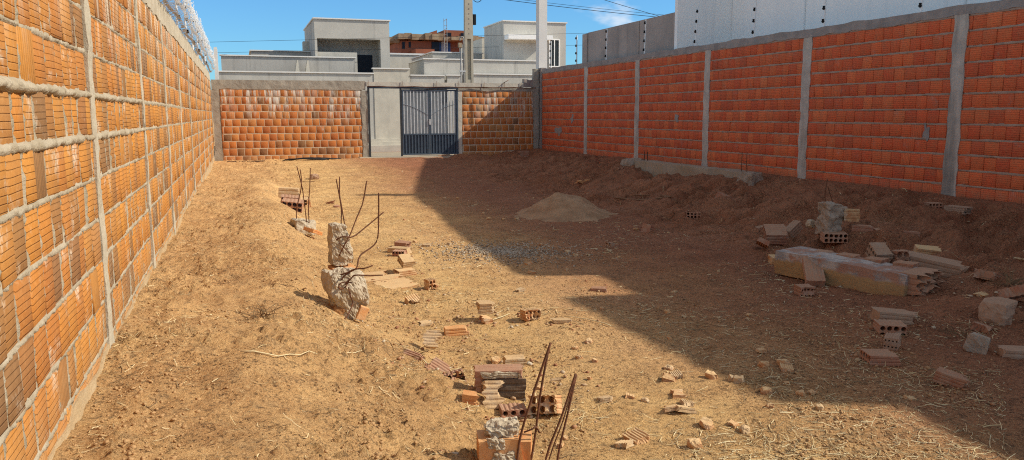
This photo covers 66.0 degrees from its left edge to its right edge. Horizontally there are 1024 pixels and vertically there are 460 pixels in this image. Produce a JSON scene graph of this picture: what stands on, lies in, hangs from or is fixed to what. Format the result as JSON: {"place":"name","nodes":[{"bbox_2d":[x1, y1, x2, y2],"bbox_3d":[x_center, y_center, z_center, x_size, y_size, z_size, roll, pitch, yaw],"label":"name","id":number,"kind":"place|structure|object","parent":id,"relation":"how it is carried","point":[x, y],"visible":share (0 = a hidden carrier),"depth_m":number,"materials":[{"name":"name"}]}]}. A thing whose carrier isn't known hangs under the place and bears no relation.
{"place":"outdoors","nodes":[
{"label":"outdoors","id":0,"kind":"place"},
{"bbox_2d":[295,60,309,71],"bbox_3d":[-7.993,-6.175,30.037,0.580,0.550,0.440,-3,9,-19],"label":"roof vent","id":1,"kind":"object","parent":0,"point":[307,68],"visible":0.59,"depth_m":29.89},
{"bbox_2d":[282,157,340,160],"bbox_3d":[-5.660,-1.998,22.267,1.655,0.099,0.333,-3,9,-19],"label":"cable bundle","id":2,"kind":"object","parent":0,"point":[312,158],"visible":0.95,"depth_m":22.16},
{"bbox_2d":[214,152,453,156],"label":"road","id":3,"kind":"structure","parent":0,"point":[373,154],"depth_m":28.19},
{"bbox_2d":[458,36,465,82],"bbox_3d":[-1.667,-4.466,26.445,0.230,3.973,0.120,-3,9,-19],"label":"meter conduit","id":4,"kind":"object","parent":3,"relation":"on","point":[460,47],"visible":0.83,"depth_m":26.26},
{"bbox_2d":[464,0,480,82],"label":"power pole","id":5,"kind":"object","parent":3,"relation":"on","point":[469,19],"visible":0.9,"depth_m":26.31,"materials":[{"name":"concrete"}]},
{"bbox_2d":[508,0,654,16],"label":"power cable","id":6,"kind":"object","parent":5,"relation":"attached to","point":[582,9],"visible":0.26,"depth_m":27.35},
{"bbox_2d":[190,33,579,42],"bbox_3d":[-8.969,-6.828,28.481,30.017,1.611,0.011,-3,9,-21],"label":"power cable","id":7,"kind":"object","parent":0,"point":[399,37],"visible":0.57,"depth_m":30.22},
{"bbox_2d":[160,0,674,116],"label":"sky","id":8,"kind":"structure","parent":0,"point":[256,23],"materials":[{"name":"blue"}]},
{"bbox_2d":[375,235,669,278],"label":"gravel","id":9,"kind":"structure","parent":0,"point":[511,252],"depth_m":8.68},
{"bbox_2d":[52,123,1023,459],"bbox_3d":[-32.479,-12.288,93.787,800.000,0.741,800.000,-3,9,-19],"label":"ground","id":10,"kind":"structure","parent":0,"point":[294,391],"depth_m":5.44,"materials":[{"name":"soil"}]},
{"bbox_2d":[0,0,214,459],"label":"brick wall","id":11,"kind":"structure","parent":10,"relation":"on","point":[107,158],"depth_m":3.51,"materials":[{"name":"brick"}]},
{"bbox_2d":[159,0,216,71],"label":"razor wire","id":12,"kind":"object","parent":11,"relation":"on","point":[197,23],"visible":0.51,"depth_m":12.31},
{"bbox_2d":[213,47,218,79],"bbox_3d":[-8.279,-3.482,22.263,0.100,3.280,0.100,-3,9,-19],"label":"white post","id":13,"kind":"object","parent":10,"relation":"on","point":[216,61],"visible":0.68,"depth_m":22.05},
{"bbox_2d":[231,303,290,319],"bbox_3d":[-1.545,0.495,4.857,0.326,0.122,0.229,4,9,24],"label":"dead weed","id":14,"kind":"object","parent":10,"relation":"on","point":[253,315],"visible":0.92,"depth_m":4.81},
{"bbox_2d":[240,350,316,356],"bbox_3d":[-1.177,0.633,4.037,0.410,0.099,0.057,-7,11,-38],"label":"dry stalk","id":15,"kind":"object","parent":10,"relation":"on","point":[276,355],"visible":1,"depth_m":3.98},
{"bbox_2d":[278,187,299,197],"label":"hollow brick","id":16,"kind":"object","parent":10,"relation":"on","point":[288,190],"visible":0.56,"depth_m":13.06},
{"bbox_2d":[281,194,298,202],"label":"hollow brick","id":17,"kind":"object","parent":10,"relation":"on","point":[289,196],"visible":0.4,"depth_m":11.49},
{"bbox_2d":[282,197,303,212],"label":"hollow brick","id":18,"kind":"object","parent":10,"relation":"on","point":[291,203],"visible":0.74,"depth_m":11.02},
{"bbox_2d":[219,17,389,72],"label":"unfinished house","id":19,"kind":"structure","parent":10,"relation":"on","point":[345,46],"depth_m":31.18,"materials":[{"name":"paint"}]},
{"bbox_2d":[357,55,372,72],"bbox_3d":[-6.101,-6.333,32.529,0.725,1.730,0.017,-3,9,-19],"label":"doorway","id":20,"kind":"structure","parent":19,"relation":"in","point":[364,62],"depth_m":32.47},
{"bbox_2d":[220,45,568,52],"bbox_3d":[-9.456,-6.761,29.925,30.067,1.461,0.011,-4,9,-22],"label":"power cable","id":21,"kind":"object","parent":19,"relation":"attached to","point":[329,50],"visible":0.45,"depth_m":30.79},
{"bbox_2d":[290,166,322,235],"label":"broken column","id":22,"kind":"structure","parent":10,"relation":"on","point":[306,226],"depth_m":9.36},
{"bbox_2d":[321,193,382,321],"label":"broken column","id":23,"kind":"structure","parent":10,"relation":"on","point":[345,289],"depth_m":5.36,"materials":[{"name":"concrete"}]},
{"bbox_2d":[327,177,383,269],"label":"broken column","id":24,"kind":"structure","parent":10,"relation":"on","point":[340,253],"depth_m":6.81,"materials":[{"name":"concrete"}]},
{"bbox_2d":[211,69,539,160],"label":"brick wall","id":25,"kind":"structure","parent":10,"relation":"on","point":[254,120],"depth_m":22.81,"materials":[{"name":"brick"}]},
{"bbox_2d":[367,87,458,156],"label":"steel gate","id":26,"kind":"structure","parent":25,"relation":"attached to","point":[428,142],"depth_m":23.76,"materials":[{"name":"metal"}]},
{"bbox_2d":[219,68,531,151],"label":"front wall","id":27,"kind":"structure","parent":10,"relation":"on","point":[385,118],"depth_m":30.63,"materials":[{"name":"paint"}]},
{"bbox_2d":[403,91,446,133],"bbox_3d":[-3.452,-4.301,31.294,1.790,2.450,0.050,-3,9,-19],"label":"garage door","id":28,"kind":"structure","parent":27,"relation":"in","point":[415,92],"depth_m":31.19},
{"bbox_2d":[364,270,417,289],"bbox_3d":[-1.173,0.474,7.157,0.418,0.087,0.827,-5,10,-30],"label":"brick paving slab","id":29,"kind":"object","parent":10,"relation":"on","point":[394,281],"depth_m":7.11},
{"bbox_2d":[392,249,406,255],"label":"hollow brick","id":30,"kind":"object","parent":10,"relation":"on","point":[395,252],"visible":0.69,"depth_m":8.39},
{"bbox_2d":[387,246,412,253],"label":"hollow brick","id":31,"kind":"object","parent":10,"relation":"on","point":[392,248],"visible":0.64,"depth_m":8.61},
{"bbox_2d":[394,240,410,246],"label":"hollow brick","id":32,"kind":"object","parent":10,"relation":"on","point":[403,243],"visible":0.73,"depth_m":8.99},
{"bbox_2d":[393,267,416,276],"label":"hollow brick","id":33,"kind":"object","parent":10,"relation":"on","point":[406,271],"visible":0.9,"depth_m":7.41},
{"bbox_2d":[397,254,415,267],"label":"hollow brick","id":34,"kind":"object","parent":33,"relation":"on","point":[405,260],"visible":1,"depth_m":7.51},
{"bbox_2d":[390,53,421,67],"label":"pale wall","id":35,"kind":"structure","parent":10,"relation":"on","point":[399,60],"depth_m":41.55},
{"bbox_2d":[404,293,420,303],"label":"hollow brick","id":36,"kind":"object","parent":10,"relation":"on","point":[414,298],"visible":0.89,"depth_m":6.31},
{"bbox_2d":[403,349,424,360],"bbox_3d":[-0.592,0.754,4.661,0.146,0.028,0.083,15,44,24],"label":"brick shard","id":37,"kind":"object","parent":10,"relation":"on","point":[411,353],"visible":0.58,"depth_m":4.67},
{"bbox_2d":[389,339,440,359],"bbox_3d":[-0.540,0.724,4.723,0.341,0.188,0.301,4,9,24],"label":"dead weed","id":38,"kind":"object","parent":10,"relation":"on","point":[416,350],"visible":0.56,"depth_m":4.72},
{"bbox_2d":[417,320,432,325],"bbox_3d":[-0.620,0.684,5.740,0.140,0.037,0.089,-4,9,-27],"label":"brick shard","id":39,"kind":"object","parent":10,"relation":"on","point":[426,323],"visible":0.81,"depth_m":5.72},
{"bbox_2d":[424,278,436,289],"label":"hollow brick","id":40,"kind":"object","parent":10,"relation":"on","point":[429,283],"visible":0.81,"depth_m":6.80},
{"bbox_2d":[422,330,442,348],"bbox_3d":[-0.514,0.700,5.052,0.136,0.027,0.135,1,43,9],"label":"brick shard","id":41,"kind":"object","parent":10,"relation":"on","point":[431,337],"visible":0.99,"depth_m":5.05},
{"bbox_2d":[389,30,483,53],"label":"brick building","id":42,"kind":"structure","parent":10,"relation":"on","point":[432,41],"depth_m":59.76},
{"bbox_2d":[431,42,439,51],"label":"doorway","id":43,"kind":"structure","parent":42,"relation":"in","point":[434,45],"depth_m":59.96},
{"bbox_2d":[424,357,449,371],"bbox_3d":[-0.429,0.813,4.541,0.156,0.076,0.121,27,32,25],"label":"shard","id":44,"kind":"object","parent":10,"relation":"on","point":[436,362],"visible":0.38,"depth_m":4.53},
{"bbox_2d":[443,368,466,381],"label":"hollow brick","id":45,"kind":"object","parent":10,"relation":"on","point":[457,374],"visible":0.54,"depth_m":4.36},
{"bbox_2d":[444,325,467,335],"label":"hollow brick","id":46,"kind":"object","parent":10,"relation":"on","point":[457,330],"visible":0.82,"depth_m":5.47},
{"bbox_2d":[462,390,479,404],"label":"hollow brick","id":47,"kind":"object","parent":10,"relation":"on","point":[470,397],"visible":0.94,"depth_m":4.00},
{"bbox_2d":[479,315,492,323],"bbox_3d":[-0.190,0.653,5.754,0.114,0.044,0.098,9,9,-40],"label":"brick shard","id":48,"kind":"object","parent":10,"relation":"on","point":[485,319],"visible":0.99,"depth_m":5.72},
{"bbox_2d":[476,300,494,313],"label":"hollow brick","id":49,"kind":"object","parent":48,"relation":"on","point":[485,306],"visible":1,"depth_m":5.80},
{"bbox_2d":[407,20,566,89],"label":"unfinished house","id":50,"kind":"structure","parent":10,"relation":"on","point":[509,47],"depth_m":33.14,"materials":[{"name":"paint"}]},
{"bbox_2d":[549,39,559,66],"bbox_3d":[1.807,-7.553,33.690,0.480,1.160,0.045,-3,9,-19],"label":"window frame","id":51,"kind":"structure","parent":50,"relation":"in","point":[555,56],"depth_m":33.69,"materials":[{"name":"white paint"}]},
{"bbox_2d":[481,380,504,408],"bbox_3d":[-0.095,0.845,4.043,0.126,0.148,0.029,-1,-24,-7],"label":"brick shard","id":52,"kind":"object","parent":10,"relation":"on","point":[491,395],"visible":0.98,"depth_m":4.03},
{"bbox_2d":[474,364,525,401],"bbox_3d":[-0.065,0.815,4.180,0.273,0.179,0.134,-1,8,-4],"label":"hollow brick","id":53,"kind":"object","parent":10,"relation":"on","point":[514,381],"visible":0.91,"depth_m":4.13,"materials":[{"name":"brick"}]},
{"bbox_2d":[499,402,526,417],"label":"hollow brick","id":54,"kind":"object","parent":10,"relation":"on","point":[515,409],"visible":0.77,"depth_m":3.96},
{"bbox_2d":[477,342,551,459],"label":"broken column","id":55,"kind":"structure","parent":10,"relation":"on","point":[499,438],"depth_m":3.35,"materials":[{"name":"concrete"}]},
{"bbox_2d":[502,354,526,367],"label":"hollow brick","id":56,"kind":"object","parent":10,"relation":"on","point":[515,359],"visible":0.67,"depth_m":4.71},
{"bbox_2d":[518,151,528,156],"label":"hollow brick","id":57,"kind":"object","parent":10,"relation":"on","point":[523,153],"visible":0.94,"depth_m":23.43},
{"bbox_2d":[520,307,541,320],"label":"hollow brick","id":58,"kind":"object","parent":10,"relation":"on","point":[530,313],"visible":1,"depth_m":5.75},
{"bbox_2d":[67,152,1003,459],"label":"soil clods","id":59,"kind":"object","parent":10,"relation":"on","point":[375,456],"visible":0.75,"depth_m":4.11,"materials":[{"name":"soil"}]},
{"bbox_2d":[536,0,547,68],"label":"white post","id":60,"kind":"object","parent":10,"relation":"on","point":[541,33],"visible":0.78,"depth_m":24.75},
{"bbox_2d":[68,164,1018,459],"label":"dry straw","id":61,"kind":"object","parent":10,"relation":"on","point":[730,444],"visible":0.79,"depth_m":4.15,"materials":[{"name":"plant"}]},
{"bbox_2d":[528,395,561,414],"bbox_3d":[0.164,0.878,3.967,0.150,0.096,0.133,-7,-15,19],"label":"hollow brick","id":62,"kind":"object","parent":10,"relation":"on","point":[549,404],"visible":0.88,"depth_m":3.95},
{"bbox_2d":[550,318,570,323],"bbox_3d":[0.351,0.664,5.693,0.168,0.049,0.075,0,8,-1],"label":"brick shard","id":63,"kind":"object","parent":10,"relation":"on","point":[560,320],"visible":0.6,"depth_m":5.66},
{"bbox_2d":[545,373,576,459],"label":"rebar pair","id":64,"kind":"object","parent":10,"relation":"on","point":[569,397],"visible":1,"depth_m":3.40},
{"bbox_2d":[513,192,618,221],"bbox_3d":[0.722,-0.342,11.901,1.840,0.459,2.160,0,8,-2],"label":"sand heap","id":65,"kind":"object","parent":10,"relation":"on","point":[558,207],"visible":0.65,"depth_m":11.47,"materials":[{"name":"sand"}]},
{"bbox_2d":[590,286,606,292],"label":"hollow brick","id":66,"kind":"object","parent":10,"relation":"on","point":[600,288],"visible":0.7,"depth_m":6.77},
{"bbox_2d":[597,395,612,402],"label":"brick chip","id":67,"kind":"object","parent":10,"relation":"on","point":[607,398],"visible":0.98,"depth_m":4.12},
{"bbox_2d":[615,439,633,448],"bbox_3d":[0.516,0.979,3.614,0.069,0.029,0.086,-6,0,43],"label":"brick chip","id":68,"kind":"object","parent":10,"relation":"on","point":[626,444],"visible":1,"depth_m":3.59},
{"bbox_2d":[582,12,674,62],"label":"neighbour wall","id":69,"kind":"structure","parent":10,"relation":"on","point":[624,40],"depth_m":19.61,"materials":[{"name":"concrete"}]},
{"bbox_2d":[622,427,649,444],"bbox_3d":[0.579,0.964,3.678,0.084,0.033,0.112,-24,27,-35],"label":"brick chip","id":70,"kind":"object","parent":10,"relation":"on","point":[637,436],"visible":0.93,"depth_m":3.66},
{"bbox_2d":[641,223,653,232],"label":"hollow brick","id":71,"kind":"object","parent":10,"relation":"on","point":[647,228],"visible":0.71,"depth_m":10.16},
{"bbox_2d":[292,196,1023,456],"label":"rubble crumbs","id":72,"kind":"object","parent":10,"relation":"on","point":[585,384],"visible":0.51,"depth_m":5.42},
{"bbox_2d":[662,372,675,381],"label":"brick chip","id":73,"kind":"object","parent":10,"relation":"on","point":[666,377],"visible":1,"depth_m":4.45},
{"bbox_2d":[664,404,676,411],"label":"brick chip","id":74,"kind":"object","parent":10,"relation":"on","point":[669,408],"visible":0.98,"depth_m":3.97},
{"bbox_2d":[669,370,683,378],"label":"brick chip","id":75,"kind":"object","parent":10,"relation":"on","point":[677,373],"visible":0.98,"depth_m":4.49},
{"bbox_2d":[670,389,685,398],"bbox_3d":[0.883,0.873,4.206,0.090,0.027,0.069,1,15,-14],"label":"brick chip","id":76,"kind":"object","parent":10,"relation":"on","point":[676,393],"visible":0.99,"depth_m":4.18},
{"bbox_2d":[675,405,696,413],"bbox_3d":[0.871,0.906,3.993,0.114,0.030,0.075,10,-7,-13],"label":"brick chip","id":77,"kind":"object","parent":10,"relation":"on","point":[683,408],"visible":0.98,"depth_m":3.96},
{"bbox_2d":[679,398,694,406],"bbox_3d":[0.905,0.894,4.077,0.062,0.025,0.094,13,2,-3],"label":"brick chip","id":78,"kind":"object","parent":10,"relation":"on","point":[685,402],"visible":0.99,"depth_m":4.05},
{"bbox_2d":[617,150,763,185],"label":"foundation beam","id":79,"kind":"structure","parent":10,"relation":"on","point":[654,168],"depth_m":15.30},
{"bbox_2d":[686,212,700,218],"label":"hollow brick","id":80,"kind":"object","parent":10,"relation":"on","point":[693,215],"visible":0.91,"depth_m":11.33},
{"bbox_2d":[687,438,701,448],"bbox_3d":[0.834,0.974,3.584,0.069,0.046,0.063,8,11,-7],"label":"brick chip","id":81,"kind":"object","parent":10,"relation":"on","point":[694,443],"visible":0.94,"depth_m":3.57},
{"bbox_2d":[699,417,713,429],"bbox_3d":[0.942,0.939,3.819,0.064,0.046,0.074,-11,24,-27],"label":"brick chip","id":82,"kind":"object","parent":10,"relation":"on","point":[706,423],"visible":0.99,"depth_m":3.80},
{"bbox_2d":[705,370,717,379],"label":"brick chip","id":83,"kind":"object","parent":10,"relation":"on","point":[711,375],"visible":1,"depth_m":4.46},
{"bbox_2d":[732,375,744,383],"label":"brick chip","id":84,"kind":"object","parent":10,"relation":"on","point":[737,379],"visible":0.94,"depth_m":4.39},
{"bbox_2d":[739,424,749,433],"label":"brick chip","id":85,"kind":"object","parent":10,"relation":"on","point":[744,429],"visible":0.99,"depth_m":3.74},
{"bbox_2d":[757,361,768,367],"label":"brick chip","id":86,"kind":"object","parent":10,"relation":"on","point":[763,364],"visible":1,"depth_m":4.68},
{"bbox_2d":[756,236,770,247],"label":"hollow brick","id":87,"kind":"object","parent":10,"relation":"on","point":[763,242],"visible":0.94,"depth_m":8.50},
{"bbox_2d":[760,386,772,393],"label":"brick chip","id":88,"kind":"object","parent":10,"relation":"on","point":[766,390],"visible":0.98,"depth_m":4.21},
{"bbox_2d":[768,254,774,264],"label":"hollow brick","id":89,"kind":"object","parent":10,"relation":"on","point":[771,258],"visible":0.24,"depth_m":8.05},
{"bbox_2d":[763,224,788,244],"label":"hollow brick","id":90,"kind":"object","parent":10,"relation":"on","point":[775,233],"visible":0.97,"depth_m":8.89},
{"bbox_2d":[538,0,1023,203],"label":"brick wall","id":91,"kind":"structure","parent":10,"relation":"on","point":[930,101],"depth_m":12.59,"materials":[{"name":"brick"}]},
{"bbox_2d":[693,7,698,45],"bbox_3d":[3.815,-4.162,16.375,0.068,0.900,0.051,1,9,-19],"label":"fence rod","id":92,"kind":"object","parent":91,"relation":"on","point":[696,22],"visible":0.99,"depth_m":16.36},
{"bbox_2d":[751,0,756,36],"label":"fence rod","id":93,"kind":"object","parent":91,"relation":"on","point":[754,21],"visible":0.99,"depth_m":14.51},
{"bbox_2d":[821,0,826,26],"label":"fence rod","id":94,"kind":"object","parent":91,"relation":"on","point":[824,17],"visible":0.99,"depth_m":12.77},
{"bbox_2d":[776,358,790,365],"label":"brick chip","id":95,"kind":"object","parent":10,"relation":"on","point":[783,361],"visible":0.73,"depth_m":4.69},
{"bbox_2d":[779,363,793,372],"bbox_3d":[1.613,0.812,4.633,0.070,0.028,0.093,4,15,7],"label":"brick chip","id":96,"kind":"object","parent":10,"relation":"on","point":[784,367],"visible":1,"depth_m":4.62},
{"bbox_2d":[786,220,802,237],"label":"hollow brick","id":97,"kind":"object","parent":10,"relation":"on","point":[794,228],"visible":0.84,"depth_m":9.23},
{"bbox_2d":[794,284,813,296],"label":"hollow brick","id":98,"kind":"object","parent":10,"relation":"on","point":[803,289],"visible":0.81,"depth_m":6.58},
{"bbox_2d":[805,219,814,228],"bbox_3d":[3.357,-0.069,8.849,0.102,0.105,0.097,-3,9,-19],"label":"rubble chunk","id":99,"kind":"object","parent":10,"relation":"on","point":[809,223],"visible":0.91,"depth_m":8.81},
{"bbox_2d":[802,255,825,286],"bbox_3d":[2.687,0.362,7.033,0.162,0.073,0.337,1,41,11],"label":"brick","id":100,"kind":"object","parent":10,"relation":"on","point":[814,275],"visible":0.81,"depth_m":6.97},
{"bbox_2d":[674,0,1000,48],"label":"white house","id":101,"kind":"structure","parent":10,"relation":"on","point":[719,21],"depth_m":16.60,"materials":[{"name":"paint"}]},
{"bbox_2d":[774,246,945,296],"bbox_3d":[3.049,0.381,6.963,0.479,0.266,1.420,-7,11,-38],"label":"collapsed slab","id":102,"kind":"object","parent":10,"relation":"on","point":[875,275],"depth_m":6.77,"materials":[{"name":"paint"}]},
{"bbox_2d":[814,179,919,243],"bbox_3d":[3.858,-0.151,8.476,1.116,0.786,0.397,0,8,4],"label":"wall stub","id":103,"kind":"object","parent":10,"relation":"on","point":[832,216],"depth_m":8.48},
{"bbox_2d":[865,242,893,262],"bbox_3d":[3.425,0.221,7.333,0.186,0.135,0.181,-1,38,-4],"label":"hollow brick","id":104,"kind":"object","parent":10,"relation":"on","point":[879,249],"visible":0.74,"depth_m":7.29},
{"bbox_2d":[860,349,900,365],"bbox_3d":[2.242,0.783,4.802,0.187,0.084,0.164,0,8,3],"label":"hollow brick","id":105,"kind":"object","parent":10,"relation":"on","point":[875,356],"visible":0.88,"depth_m":4.73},
{"bbox_2d":[873,319,906,335],"bbox_3d":[2.612,0.682,5.460,0.181,0.093,0.177,1,8,11],"label":"hollow brick","id":106,"kind":"object","parent":10,"relation":"on","point":[891,326],"visible":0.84,"depth_m":5.41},
{"bbox_2d":[883,332,900,350],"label":"hollow brick","id":107,"kind":"object","parent":10,"relation":"on","point":[891,341],"visible":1,"depth_m":5.05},
{"bbox_2d":[869,307,917,324],"bbox_3d":[2.773,0.631,5.711,0.313,0.098,0.163,5,9,4],"label":"hollow brick","id":108,"kind":"object","parent":10,"relation":"on","point":[905,317],"visible":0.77,"depth_m":5.64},
{"bbox_2d":[890,249,909,263],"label":"hollow brick","id":109,"kind":"object","parent":10,"relation":"on","point":[898,255],"visible":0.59,"depth_m":7.27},
{"bbox_2d":[913,244,941,254],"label":"hollow brick","id":110,"kind":"object","parent":10,"relation":"on","point":[928,249],"visible":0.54,"depth_m":7.64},
{"bbox_2d":[924,202,942,208],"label":"hollow brick","id":111,"kind":"object","parent":10,"relation":"on","point":[936,204],"visible":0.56,"depth_m":9.79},
{"bbox_2d":[904,251,968,277],"bbox_3d":[3.840,0.334,7.209,0.227,0.162,0.703,-5,13,-31],"label":"wall piece","id":112,"kind":"object","parent":10,"relation":"on","point":[947,267],"depth_m":7.07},
{"bbox_2d":[933,366,969,387],"bbox_3d":[2.457,0.834,4.392,0.184,0.072,0.091,20,20,40],"label":"hollow brick","id":113,"kind":"object","parent":10,"relation":"on","point":[944,376],"visible":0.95,"depth_m":4.38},
{"bbox_2d":[938,322,968,338],"bbox_3d":[3.028,0.691,5.374,0.224,0.102,0.324,3,9,22],"label":"dead weed","id":114,"kind":"object","parent":10,"relation":"on","point":[954,332],"visible":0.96,"depth_m":5.40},
{"bbox_2d":[944,205,972,214],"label":"hollow brick","id":115,"kind":"object","parent":10,"relation":"on","point":[964,210],"visible":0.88,"depth_m":9.53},
{"bbox_2d":[963,332,990,354],"bbox_3d":[2.977,0.729,5.048,0.138,0.130,0.158,19,9,31],"label":"rubble chunk","id":116,"kind":"object","parent":10,"relation":"on","point":[978,343],"visible":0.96,"depth_m":4.99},
{"bbox_2d":[971,322,993,333],"bbox_3d":[3.268,0.683,5.483,0.115,0.061,0.151,23,11,39],"label":"brick shard","id":117,"kind":"object","parent":10,"relation":"on","point":[984,328],"visible":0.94,"depth_m":5.45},
{"bbox_2d":[973,268,1001,280],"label":"hollow brick","id":118,"kind":"object","parent":10,"relation":"on","point":[981,274],"visible":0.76,"depth_m":6.46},
{"bbox_2d":[978,297,1017,326],"bbox_3d":[3.479,0.593,5.654,0.276,0.210,0.220,-7,11,-38],"label":"rubble chunk","id":119,"kind":"object","parent":10,"relation":"on","point":[994,310],"visible":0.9,"depth_m":5.56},
{"bbox_2d":[977,266,1023,287],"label":"dead weed","id":120,"kind":"object","parent":10,"relation":"on","point":[1011,282],"visible":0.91,"depth_m":6.30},
{"bbox_2d":[994,345,1023,358],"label":"brick","id":121,"kind":"object","parent":10,"relation":"on","point":[1011,351],"depth_m":4.88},
{"bbox_2d":[998,284,1023,298],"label":"hollow brick","id":122,"kind":"object","parent":10,"relation":"on","point":[1015,292],"visible":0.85,"depth_m":5.84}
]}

